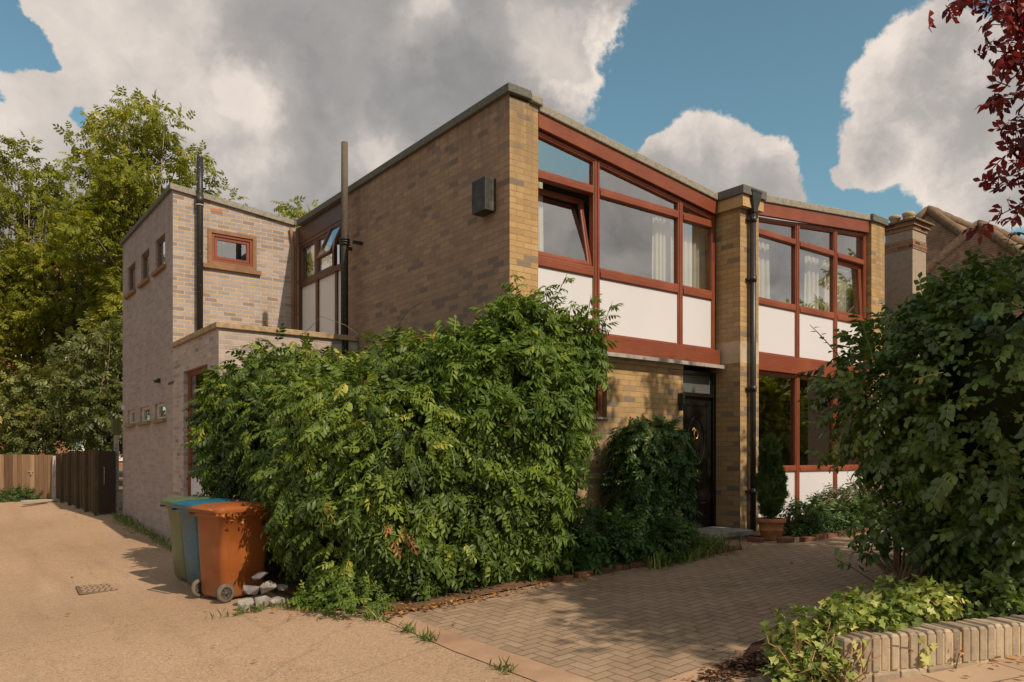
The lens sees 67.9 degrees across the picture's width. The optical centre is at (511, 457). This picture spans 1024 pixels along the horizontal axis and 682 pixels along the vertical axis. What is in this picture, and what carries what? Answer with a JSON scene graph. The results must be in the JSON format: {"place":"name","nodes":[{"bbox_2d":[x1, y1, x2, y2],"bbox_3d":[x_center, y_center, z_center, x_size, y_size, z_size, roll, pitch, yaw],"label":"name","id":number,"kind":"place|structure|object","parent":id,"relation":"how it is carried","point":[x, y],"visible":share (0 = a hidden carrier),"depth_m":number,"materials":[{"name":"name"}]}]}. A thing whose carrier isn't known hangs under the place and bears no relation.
{"place":"outdoors","nodes":[
{"label":"outdoors","id":0,"kind":"place"},
{"bbox_2d":[0,498,533,681],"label":"lane","id":1,"kind":"structure","parent":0,"point":[155,611],"depth_m":7.07,"materials":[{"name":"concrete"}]},
{"bbox_2d":[0,484,44,502],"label":"ground weed","id":2,"kind":"object","parent":1,"relation":"on","point":[20,496],"visible":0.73,"depth_m":19.54,"materials":[{"name":"green plant"}]},
{"bbox_2d":[0,454,51,497],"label":"timber gate","id":3,"kind":"structure","parent":1,"relation":"on","point":[32,471],"depth_m":19.84,"materials":[{"name":"brown wood"}]},
{"bbox_2d":[21,499,48,502],"bbox_3d":[-11.646,1.067,18.580,0.120,0.050,0.700,0,-1,15],"label":"loose plank","id":4,"kind":"object","parent":1,"relation":"on","point":[43,500],"visible":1,"depth_m":18.52,"materials":[{"name":"beige wood"}]},
{"bbox_2d":[51,456,55,498],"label":"brick gate pier","id":5,"kind":"structure","parent":1,"relation":"on","point":[53,477],"depth_m":19.74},
{"bbox_2d":[56,449,97,515],"bbox_3d":[-10.432,0.557,18.117,0.082,1.474,4.003,0,0,-42],"label":"dark fence","id":6,"kind":"object","parent":1,"relation":"on","point":[77,478],"visible":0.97,"depth_m":17.80,"materials":[{"name":"brown wood"}]},
{"bbox_2d":[98,451,115,513],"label":"side gate","id":7,"kind":"structure","parent":6,"relation":"attached to","point":[106,481],"depth_m":16.75,"materials":[{"name":"black wood"}]},
{"bbox_2d":[98,451,115,513],"bbox_3d":[-8.938,0.548,16.777,0.340,1.375,0.050,0,0,-37],"label":"door leaf","id":8,"kind":"structure","parent":7,"relation":"in","point":[107,459],"depth_m":16.76,"materials":[{"name":"black wood"}]},
{"bbox_2d":[76,583,124,594],"bbox_3d":[-5.026,1.614,9.417,0.620,0.017,0.620,0,0,-33],"label":"manhole cover","id":9,"kind":"object","parent":1,"relation":"on","point":[95,588],"visible":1,"depth_m":9.31,"materials":[{"name":"metal"}]},
{"bbox_2d":[114,435,118,512],"bbox_3d":[-8.851,0.435,17.013,0.085,1.850,0.120,0,0,-37],"label":"brick gate post","id":10,"kind":"object","parent":1,"relation":"on","point":[116,443],"visible":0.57,"depth_m":16.97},
{"bbox_2d":[160,496,239,579],"bbox_3d":[-3.996,1.031,9.776,0.848,1.056,0.644,0,0,-41],"label":"wheelie bin","id":11,"kind":"object","parent":1,"relation":"on","point":[177,545],"visible":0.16,"depth_m":9.56,"materials":[{"name":"green plastic"}]},
{"bbox_2d":[171,498,244,584],"bbox_3d":[-3.588,1.032,9.208,0.847,1.056,0.644,0,0,-44],"label":"wheelie bin","id":12,"kind":"object","parent":1,"relation":"on","point":[189,524],"visible":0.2,"depth_m":8.97,"materials":[{"name":"blue plastic"}]},
{"bbox_2d":[185,491,273,602],"bbox_3d":[-3.107,0.966,8.508,0.731,1.190,0.848,0,0,39],"label":"wheelie bin","id":13,"kind":"object","parent":1,"relation":"on","point":[232,553],"visible":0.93,"depth_m":8.33,"materials":[{"name":"orange plastic"}]},
{"bbox_2d":[237,597,254,607],"bbox_3d":[-2.736,1.494,7.804,0.172,0.099,0.133,0,0,-37],"label":"rubble stone","id":14,"kind":"object","parent":1,"relation":"on","point":[247,601],"visible":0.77,"depth_m":7.77,"materials":[{"name":"grey stone"}]},
{"bbox_2d":[243,585,259,594],"bbox_3d":[-2.734,1.387,7.960,0.188,0.118,0.145,0,0,-37],"label":"rubble stone","id":15,"kind":"object","parent":14,"relation":"on","point":[250,590],"visible":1,"depth_m":7.90,"materials":[{"name":"grey stone"}]},
{"bbox_2d":[252,572,268,580],"bbox_3d":[-2.664,1.262,8.068,0.134,0.112,0.163,0,0,38],"label":"rubble stone","id":16,"kind":"object","parent":15,"relation":"on","point":[257,576],"visible":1,"depth_m":8.02,"materials":[{"name":"grey stone"}]},
{"bbox_2d":[253,595,270,607],"bbox_3d":[-2.593,1.491,7.855,0.148,0.140,0.159,0,0,29],"label":"rubble stone","id":17,"kind":"object","parent":1,"relation":"on","point":[265,599],"visible":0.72,"depth_m":7.80,"materials":[{"name":"grey stone"}]},
{"bbox_2d":[260,580,276,593],"bbox_3d":[-2.557,1.364,7.973,0.159,0.134,0.127,0,0,-37],"label":"rubble stone","id":18,"kind":"object","parent":17,"relation":"on","point":[267,586],"visible":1,"depth_m":7.94,"materials":[{"name":"grey stone"}]},
{"bbox_2d":[269,596,285,606],"bbox_3d":[-2.444,1.509,7.920,0.142,0.104,0.168,0,0,27],"label":"rubble stone","id":19,"kind":"object","parent":1,"relation":"on","point":[276,599],"visible":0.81,"depth_m":7.88,"materials":[{"name":"grey stone"}]},
{"bbox_2d":[276,584,287,590],"bbox_3d":[-2.438,1.389,8.092,0.125,0.074,0.105,0,0,-37],"label":"rubble stone","id":20,"kind":"object","parent":19,"relation":"on","point":[283,587],"visible":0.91,"depth_m":8.05,"materials":[{"name":"grey stone"}]},
{"bbox_2d":[288,578,331,611],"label":"ground weed","id":21,"kind":"object","parent":1,"relation":"on","point":[301,598],"visible":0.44,"depth_m":7.69,"materials":[{"name":"green plant"}]},
{"bbox_2d":[380,614,595,681],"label":"brick edging strip","id":22,"kind":"object","parent":1,"relation":"on","point":[531,669],"visible":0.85,"depth_m":5.81,"materials":[{"name":"red concrete"}]},
{"bbox_2d":[39,502,1023,680],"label":"leaf litter","id":23,"kind":"object","parent":1,"relation":"on","point":[426,607],"visible":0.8,"depth_m":7.42,"materials":[{"name":"brown plant"}]},
{"bbox_2d":[0,0,1023,448],"label":"sky","id":24,"kind":"structure","parent":0,"point":[859,106],"materials":[{"name":"white"}]},
{"bbox_2d":[6,467,1022,681],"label":"ground","id":25,"kind":"structure","parent":0,"point":[281,593],"depth_m":8.63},
{"bbox_2d":[0,388,41,451],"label":"evergreen tree","id":26,"kind":"object","parent":25,"relation":"on","point":[30,441],"visible":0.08,"depth_m":26.72,"materials":[{"name":"green plant"}]},
{"bbox_2d":[0,362,96,455],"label":"evergreen tree","id":27,"kind":"object","parent":25,"relation":"on","point":[47,428],"visible":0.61,"depth_m":25.07,"materials":[{"name":"green plant"}]},
{"bbox_2d":[0,130,113,453],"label":"ash tree","id":28,"kind":"object","parent":25,"relation":"on","point":[12,343],"visible":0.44,"depth_m":28.08,"materials":[{"name":"green plant"}]},
{"bbox_2d":[0,257,122,466],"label":"apartment block","id":29,"kind":"structure","parent":25,"relation":"on","point":[120,461],"depth_m":41.03,"materials":[{"name":"red brick"}]},
{"bbox_2d":[0,195,123,449],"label":"ash tree","id":30,"kind":"object","parent":25,"relation":"on","point":[38,314],"visible":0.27,"depth_m":27.23,"materials":[{"name":"green plant"}]},
{"bbox_2d":[31,311,122,459],"bbox_3d":[-11.903,-1.778,22.314,3.758,5.522,3.589,0,0,-37],"label":"evergreen tree","id":31,"kind":"object","parent":25,"relation":"on","point":[99,413],"visible":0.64,"depth_m":21.54,"materials":[{"name":"green plant"}]},
{"bbox_2d":[37,84,246,360],"bbox_3d":[-12.502,-5.994,26.042,6.504,13.381,6.232,0,0,-37],"label":"ash tree","id":32,"kind":"object","parent":25,"relation":"on","point":[114,182],"visible":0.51,"depth_m":24.76,"materials":[{"name":"green plant"}]},
{"bbox_2d":[63,502,518,674],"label":"grass","id":33,"kind":"structure","parent":25,"relation":"on","point":[407,627],"depth_m":7.64,"materials":[{"name":"green plant"}]},
{"bbox_2d":[270,195,317,227],"bbox_3d":[-7.193,-3.903,24.492,2.965,9.000,2.395,0,0,-37],"label":"ash tree","id":34,"kind":"object","parent":25,"relation":"on","point":[294,209],"visible":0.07,"depth_m":24.17,"materials":[{"name":"green plant"}]},
{"bbox_2d":[264,546,693,613],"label":"planting soil","id":35,"kind":"structure","parent":25,"relation":"on","point":[275,578],"depth_m":8.25,"materials":[{"name":"brown soil"}]},
{"bbox_2d":[302,568,398,618],"bbox_3d":[-1.602,1.431,7.547,0.857,0.661,1.059,0,0,-37],"label":"ground weed","id":36,"kind":"object","parent":35,"relation":"on","point":[352,599],"visible":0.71,"depth_m":7.36,"materials":[{"name":"green plant"}]},
{"bbox_2d":[180,301,574,610],"bbox_3d":[-1.935,-0.174,9.756,3.813,3.941,5.300,0,0,-37],"label":"hedge","id":37,"kind":"object","parent":35,"relation":"on","point":[358,464],"visible":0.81,"depth_m":8.04,"materials":[{"name":"green plant"}]},
{"bbox_2d":[401,273,622,581],"bbox_3d":[0.073,-0.282,8.776,2.838,3.655,1.568,0,0,-20],"label":"elder shrub","id":38,"kind":"object","parent":35,"relation":"on","point":[524,366],"visible":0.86,"depth_m":8.44,"materials":[{"name":"green plant"}]},
{"bbox_2d":[551,498,661,575],"bbox_3d":[1.159,1.124,9.228,1.681,1.263,0.977,0,0,-37],"label":"ferny plant","id":39,"kind":"object","parent":35,"relation":"on","point":[604,545],"visible":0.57,"depth_m":8.99,"materials":[{"name":"green plant"}]},
{"bbox_2d":[596,413,703,550],"bbox_3d":[1.830,0.478,10.024,1.335,2.118,1.099,0,0,-37],"label":"rounded shrub","id":40,"kind":"object","parent":35,"relation":"on","point":[654,469],"visible":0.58,"depth_m":9.72,"materials":[{"name":"green plant"}]},
{"bbox_2d":[628,506,706,564],"bbox_3d":[1.892,1.120,9.541,1.370,1.006,0.939,0,0,-37],"label":"ferny plant","id":41,"kind":"object","parent":35,"relation":"on","point":[672,538],"visible":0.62,"depth_m":9.35,"materials":[{"name":"green plant"}]},
{"bbox_2d":[120,82,887,549],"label":"house","id":42,"kind":"structure","parent":25,"relation":"on","point":[440,222],"depth_m":11.71,"materials":[{"name":"brown brick"}]},
{"bbox_2d":[124,410,134,427],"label":"window","id":43,"kind":"structure","parent":42,"relation":"in","point":[132,413],"depth_m":16.19,"materials":[{"name":"beige glass"}]},
{"bbox_2d":[124,264,135,299],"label":"window","id":44,"kind":"structure","parent":42,"relation":"in","point":[132,270],"depth_m":16.19,"materials":[{"name":"brown wood"}]},
{"bbox_2d":[136,406,149,425],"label":"window","id":45,"kind":"structure","parent":42,"relation":"in","point":[145,411],"depth_m":15.19,"materials":[{"name":"beige glass"}]},
{"bbox_2d":[137,251,149,288],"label":"window","id":46,"kind":"structure","parent":42,"relation":"in","point":[146,278],"depth_m":15.13,"materials":[{"name":"brown wood"}]},
{"bbox_2d":[151,235,165,276],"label":"window","id":47,"kind":"structure","parent":42,"relation":"in","point":[161,243],"depth_m":14.15,"materials":[{"name":"brown wood"}]},
{"bbox_2d":[151,403,166,422],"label":"window","id":48,"kind":"structure","parent":42,"relation":"in","point":[160,407],"depth_m":14.14,"materials":[{"name":"beige glass"}]},
{"bbox_2d":[188,366,206,496],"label":"window","id":49,"kind":"structure","parent":42,"relation":"in","point":[194,381],"depth_m":12.58,"materials":[{"name":"brown wood"}]},
{"bbox_2d":[203,228,260,275],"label":"window","id":50,"kind":"structure","parent":42,"relation":"in","point":[249,266],"depth_m":13.87,"materials":[{"name":"wood"}]},
{"bbox_2d":[299,220,340,333],"bbox_3d":[-3.507,-2.985,13.630,0.416,2.190,2.220,0,0,-37],"label":"window","id":51,"kind":"structure","parent":42,"relation":"in","point":[319,271],"depth_m":13.84,"materials":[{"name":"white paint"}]},
{"bbox_2d":[538,181,543,251],"bbox_3d":[0.263,-3.080,9.852,0.340,1.320,0.072,0,0,-37],"label":"curtain","id":52,"kind":"object","parent":42,"relation":"hanging from","point":[540,221],"visible":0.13,"depth_m":9.92,"materials":[{"name":"white fabric"}]},
{"bbox_2d":[538,131,596,332],"bbox_3d":[0.615,-2.864,9.921,1.103,2.488,0.268,0,0,-37],"label":"window","id":53,"kind":"structure","parent":42,"relation":"in","point":[553,269],"depth_m":9.96,"materials":[{"name":"brown wood"}]},
{"bbox_2d":[588,385,609,419],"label":"window","id":54,"kind":"structure","parent":42,"relation":"in","point":[598,396],"depth_m":10.27,"materials":[{"name":"brown wood"}]},
{"bbox_2d":[597,160,680,344],"bbox_3d":[1.789,-2.799,10.706,1.688,2.357,0.093,0,0,-37],"label":"window","id":55,"kind":"structure","parent":42,"relation":"in","point":[651,309],"depth_m":10.70,"materials":[{"name":"white paint"}]},
{"bbox_2d":[652,217,673,282],"bbox_3d":[2.267,-2.980,11.330,0.480,1.120,0.081,0,0,-37],"label":"curtain","id":56,"kind":"object","parent":42,"relation":"hanging from","point":[662,249],"visible":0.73,"depth_m":11.30,"materials":[{"name":"white fabric"}]},
{"bbox_2d":[683,223,705,289],"bbox_3d":[2.748,-3.030,11.697,0.650,1.220,0.072,0,0,-37],"label":"curtain","id":57,"kind":"object","parent":42,"relation":"hanging from","point":[694,274],"visible":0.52,"depth_m":11.73,"materials":[{"name":"white fabric"}]},
{"bbox_2d":[683,397,710,526],"bbox_3d":[2.788,0.074,11.488,0.736,1.963,0.140,0,0,-37],"label":"front door","id":58,"kind":"structure","parent":42,"relation":"in","point":[696,410],"depth_m":11.59,"materials":[{"name":"black wood"}]},
{"bbox_2d":[681,200,714,349],"bbox_3d":[2.772,-2.700,11.455,0.777,2.159,0.093,0,0,-37],"label":"window","id":59,"kind":"structure","parent":42,"relation":"in","point":[697,305],"depth_m":11.47,"materials":[{"name":"white paint"}]},
{"bbox_2d":[759,241,769,298],"bbox_3d":[3.928,-2.970,12.344,0.790,1.100,0.081,0,0,-37],"label":"curtain","id":60,"kind":"object","parent":42,"relation":"hanging from","point":[764,283],"visible":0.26,"depth_m":12.53,"materials":[{"name":"white fabric"}]},
{"bbox_2d":[759,217,797,357],"bbox_3d":[4.188,-2.741,12.220,1.305,2.263,0.093,0,0,-37],"label":"window","id":61,"kind":"structure","parent":42,"relation":"in","point":[778,320],"depth_m":12.34,"materials":[{"name":"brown wood"}]},
{"bbox_2d":[759,371,797,517],"bbox_3d":[4.188,-0.110,12.220,1.305,2.500,0.093,0,0,-37],"label":"window","id":62,"kind":"structure","parent":42,"relation":"in","point":[791,470],"depth_m":12.57,"materials":[{"name":"brown wood"}]},
{"bbox_2d":[804,255,829,311],"bbox_3d":[5.415,-2.970,13.478,0.750,1.100,0.081,0,0,-37],"label":"curtain","id":63,"kind":"object","parent":42,"relation":"hanging from","point":[817,285],"visible":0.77,"depth_m":13.45,"materials":[{"name":"white fabric"}]},
{"bbox_2d":[798,223,835,362],"bbox_3d":[5.177,-2.797,12.974,1.160,2.374,0.093,0,0,-37],"label":"window","id":64,"kind":"structure","parent":42,"relation":"in","point":[810,344],"depth_m":12.99,"materials":[{"name":"white paint"}]},
{"bbox_2d":[798,375,835,513],"bbox_3d":[5.177,-0.110,12.974,1.160,2.500,0.093,0,0,-37],"label":"window","id":65,"kind":"structure","parent":42,"relation":"in","point":[810,479],"depth_m":12.87,"materials":[{"name":"white paint"}]},
{"bbox_2d":[837,268,850,312],"bbox_3d":[6.023,-2.930,13.941,0.680,1.020,0.043,0,0,-37],"label":"curtain","id":66,"kind":"object","parent":42,"relation":"hanging from","point":[843,290],"visible":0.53,"depth_m":13.99,"materials":[{"name":"white fabric"}]},
{"bbox_2d":[836,229,865,365],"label":"window","id":67,"kind":"structure","parent":42,"relation":"in","point":[847,261],"depth_m":13.70,"materials":[{"name":"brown wood"}]},
{"bbox_2d":[836,383,865,498],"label":"window","id":68,"kind":"structure","parent":42,"relation":"in","point":[841,477],"depth_m":13.53,"materials":[{"name":"white paint"}]},
{"bbox_2d":[885,206,1023,476],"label":"neighbour house","id":69,"kind":"structure","parent":25,"relation":"on","point":[922,240],"depth_m":15.39,"materials":[{"name":"brick"}]},
{"bbox_2d":[928,0,1023,244],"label":"purple leaved tree","id":70,"kind":"object","parent":25,"relation":"on","point":[1011,14],"visible":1,"depth_m":5.84,"materials":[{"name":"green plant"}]},
{"bbox_2d":[401,527,935,681],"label":"forecourt","id":71,"kind":"structure","parent":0,"point":[640,624],"depth_m":7.03,"materials":[{"name":"beige brick"}]},
{"bbox_2d":[553,574,572,582],"bbox_3d":[0.573,1.359,8.489,0.215,0.080,0.100,1,-2,-34],"label":"edging brick","id":72,"kind":"object","parent":71,"relation":"on","point":[563,578],"visible":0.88,"depth_m":8.44,"materials":[{"name":"red brick"}]},
{"bbox_2d":[574,570,592,578],"bbox_3d":[0.816,1.340,8.665,0.215,0.080,0.100,-2,0,-36],"label":"edging brick","id":73,"kind":"object","parent":71,"relation":"on","point":[578,574],"visible":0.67,"depth_m":8.62,"materials":[{"name":"red brick"}]},
{"bbox_2d":[593,567,612,574],"bbox_3d":[1.058,1.326,8.841,0.215,0.080,0.100,-2,1,-34],"label":"edging brick","id":74,"kind":"object","parent":71,"relation":"on","point":[606,570],"visible":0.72,"depth_m":8.80,"materials":[{"name":"red brick"}]},
{"bbox_2d":[612,563,629,570],"bbox_3d":[1.281,1.307,8.989,0.215,0.080,0.100,-1,2,-29],"label":"edging brick","id":75,"kind":"object","parent":71,"relation":"on","point":[620,566],"visible":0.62,"depth_m":8.94,"materials":[{"name":"red brick"}]},
{"bbox_2d":[627,561,644,568],"bbox_3d":[1.484,1.291,9.108,0.215,0.080,0.100,0,2,-30],"label":"edging brick","id":76,"kind":"object","parent":71,"relation":"on","point":[636,564],"visible":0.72,"depth_m":9.06,"materials":[{"name":"red brick"}]},
{"bbox_2d":[639,541,682,569],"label":"strap leaved plant","id":77,"kind":"object","parent":71,"relation":"on","point":[658,561],"visible":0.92,"depth_m":9.01,"materials":[{"name":"green plant"}]},
{"bbox_2d":[669,537,718,563],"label":"strap leaved plant","id":78,"kind":"object","parent":71,"relation":"on","point":[692,557],"visible":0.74,"depth_m":9.36,"materials":[{"name":"green plant"}]},
{"bbox_2d":[660,654,742,681],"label":"red border","id":79,"kind":"object","parent":71,"relation":"on","point":[687,675],"visible":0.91,"depth_m":5.12,"materials":[{"name":"concrete"}]},
{"bbox_2d":[715,547,728,553],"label":"edging brick","id":80,"kind":"object","parent":71,"relation":"on","point":[724,551],"visible":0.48,"depth_m":9.78,"materials":[{"name":"red brick"}]},
{"bbox_2d":[684,528,767,556],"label":"strap leaved plant","id":81,"kind":"object","parent":71,"relation":"on","point":[720,543],"visible":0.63,"depth_m":9.80,"materials":[{"name":"green plant"}]},
{"bbox_2d":[726,545,741,551],"bbox_3d":[2.901,1.196,9.944,0.215,0.080,0.100,0,0,-33],"label":"edging brick","id":82,"kind":"object","parent":71,"relation":"on","point":[739,548],"visible":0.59,"depth_m":9.90,"materials":[{"name":"red brick"}]},
{"bbox_2d":[747,536,764,542],"bbox_3d":[3.378,1.148,10.541,0.100,0.080,0.215,1,1,-42],"label":"edging brick","id":83,"kind":"object","parent":71,"relation":"on","point":[755,539],"visible":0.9,"depth_m":10.50,"materials":[{"name":"brown brick"}]},
{"bbox_2d":[756,517,785,540],"bbox_3d":[3.633,1.004,10.661,0.400,0.305,0.400,0,0,-37],"label":"terracotta pot","id":84,"kind":"object","parent":71,"relation":"on","point":[772,529],"visible":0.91,"depth_m":10.53,"materials":[{"name":"ceramic"}]},
{"bbox_2d":[754,432,789,518],"bbox_3d":[3.635,0.273,10.657,0.472,1.284,0.501,0,0,-37],"label":"conifer","id":85,"kind":"object","parent":84,"relation":"in","point":[770,484],"visible":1,"depth_m":10.55,"materials":[{"name":"green plant"}]},
{"bbox_2d":[777,538,793,542],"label":"edging brick","id":86,"kind":"object","parent":71,"relation":"on","point":[785,540],"visible":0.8,"depth_m":10.32,"materials":[{"name":"red brick"}]},
{"bbox_2d":[799,536,815,541],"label":"edging brick","id":87,"kind":"object","parent":71,"relation":"on","point":[806,539],"visible":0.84,"depth_m":10.35,"materials":[{"name":"brown brick"}]},
{"bbox_2d":[811,534,826,539],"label":"edging brick","id":88,"kind":"object","parent":71,"relation":"on","point":[820,536],"visible":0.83,"depth_m":10.47,"materials":[{"name":"brown brick"}]},
{"bbox_2d":[822,532,837,538],"bbox_3d":[4.437,1.096,10.616,0.215,0.080,0.100,1,-1,-31],"label":"edging brick","id":89,"kind":"object","parent":71,"relation":"on","point":[831,535],"visible":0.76,"depth_m":10.57,"materials":[{"name":"brown brick"}]},
{"bbox_2d":[751,501,909,535],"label":"bed soil","id":90,"kind":"structure","parent":71,"relation":"on","point":[756,532],"depth_m":11.24,"materials":[{"name":"brown soil"}]},
{"bbox_2d":[776,493,849,536],"bbox_3d":[4.420,0.948,11.124,1.215,0.887,1.069,0,0,-7],"label":"leafy plant","id":91,"kind":"object","parent":90,"relation":"on","point":[808,522],"visible":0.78,"depth_m":10.90,"materials":[{"name":"green plant"}]},
{"bbox_2d":[809,489,832,514],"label":"rosemary bush","id":92,"kind":"object","parent":90,"relation":"on","point":[824,502],"visible":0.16,"depth_m":11.71,"materials":[{"name":"green plant"}]},
{"bbox_2d":[806,479,874,514],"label":"leafy plant","id":93,"kind":"object","parent":90,"relation":"on","point":[843,491],"visible":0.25,"depth_m":11.62,"materials":[{"name":"green plant"}]},
{"bbox_2d":[829,490,898,530],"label":"leafy plant","id":94,"kind":"object","parent":90,"relation":"on","point":[857,514],"visible":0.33,"depth_m":11.13,"materials":[{"name":"green plant"}]},
{"bbox_2d":[833,530,845,536],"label":"edging brick","id":95,"kind":"object","parent":71,"relation":"on","point":[840,532],"visible":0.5,"depth_m":10.68,"materials":[{"name":"brown brick"}]},
{"bbox_2d":[698,576,1000,681],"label":"mulch bed","id":96,"kind":"object","parent":71,"relation":"on","point":[754,646],"visible":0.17,"depth_m":6.11,"materials":[{"name":"brown soil"}]},
{"bbox_2d":[673,625,833,681],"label":"mulch chips","id":97,"kind":"object","parent":96,"relation":"on","point":[745,663],"visible":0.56,"depth_m":5.18,"materials":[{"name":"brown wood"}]},
{"bbox_2d":[795,232,1023,610],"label":"shrub","id":98,"kind":"object","parent":96,"relation":"on","point":[951,415],"visible":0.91,"depth_m":6.41,"materials":[{"name":"green plant"}]},
{"bbox_2d":[834,492,986,597],"bbox_3d":[3.450,0.819,6.807,1.584,1.024,0.802,0,0,-19],"label":"rose bush","id":99,"kind":"object","parent":96,"relation":"on","point":[898,568],"visible":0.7,"depth_m":6.72,"materials":[{"name":"green plant"}]},
{"bbox_2d":[923,564,1023,621],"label":"ground ivy","id":100,"kind":"object","parent":96,"relation":"on","point":[1009,602],"visible":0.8,"depth_m":5.85,"materials":[{"name":"green plant"}]},
{"bbox_2d":[847,472,881,497],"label":"rosemary bush","id":101,"kind":"object","parent":71,"relation":"on","point":[862,484],"visible":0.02,"depth_m":12.17,"materials":[{"name":"green plant"}]},
{"bbox_2d":[885,655,1023,681],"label":"pavement","id":102,"kind":"structure","parent":0,"point":[1007,670],"depth_m":4.88,"materials":[{"name":"beige concrete"}]},
{"bbox_2d":[820,615,1023,681],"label":"garden wall","id":103,"kind":"structure","parent":102,"relation":"on","point":[987,639],"depth_m":4.98,"materials":[{"name":"brick"}]},
{"bbox_2d":[757,574,971,681],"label":"ivy","id":104,"kind":"object","parent":103,"relation":"on","point":[855,610],"visible":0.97,"depth_m":4.96,"materials":[{"name":"green plant"}]},
{"bbox_2d":[955,644,966,668],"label":"dry flower","id":105,"kind":"object","parent":103,"relation":"on","point":[959,652],"visible":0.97,"depth_m":4.99,"materials":[{"name":"beige plant"}]}
]}

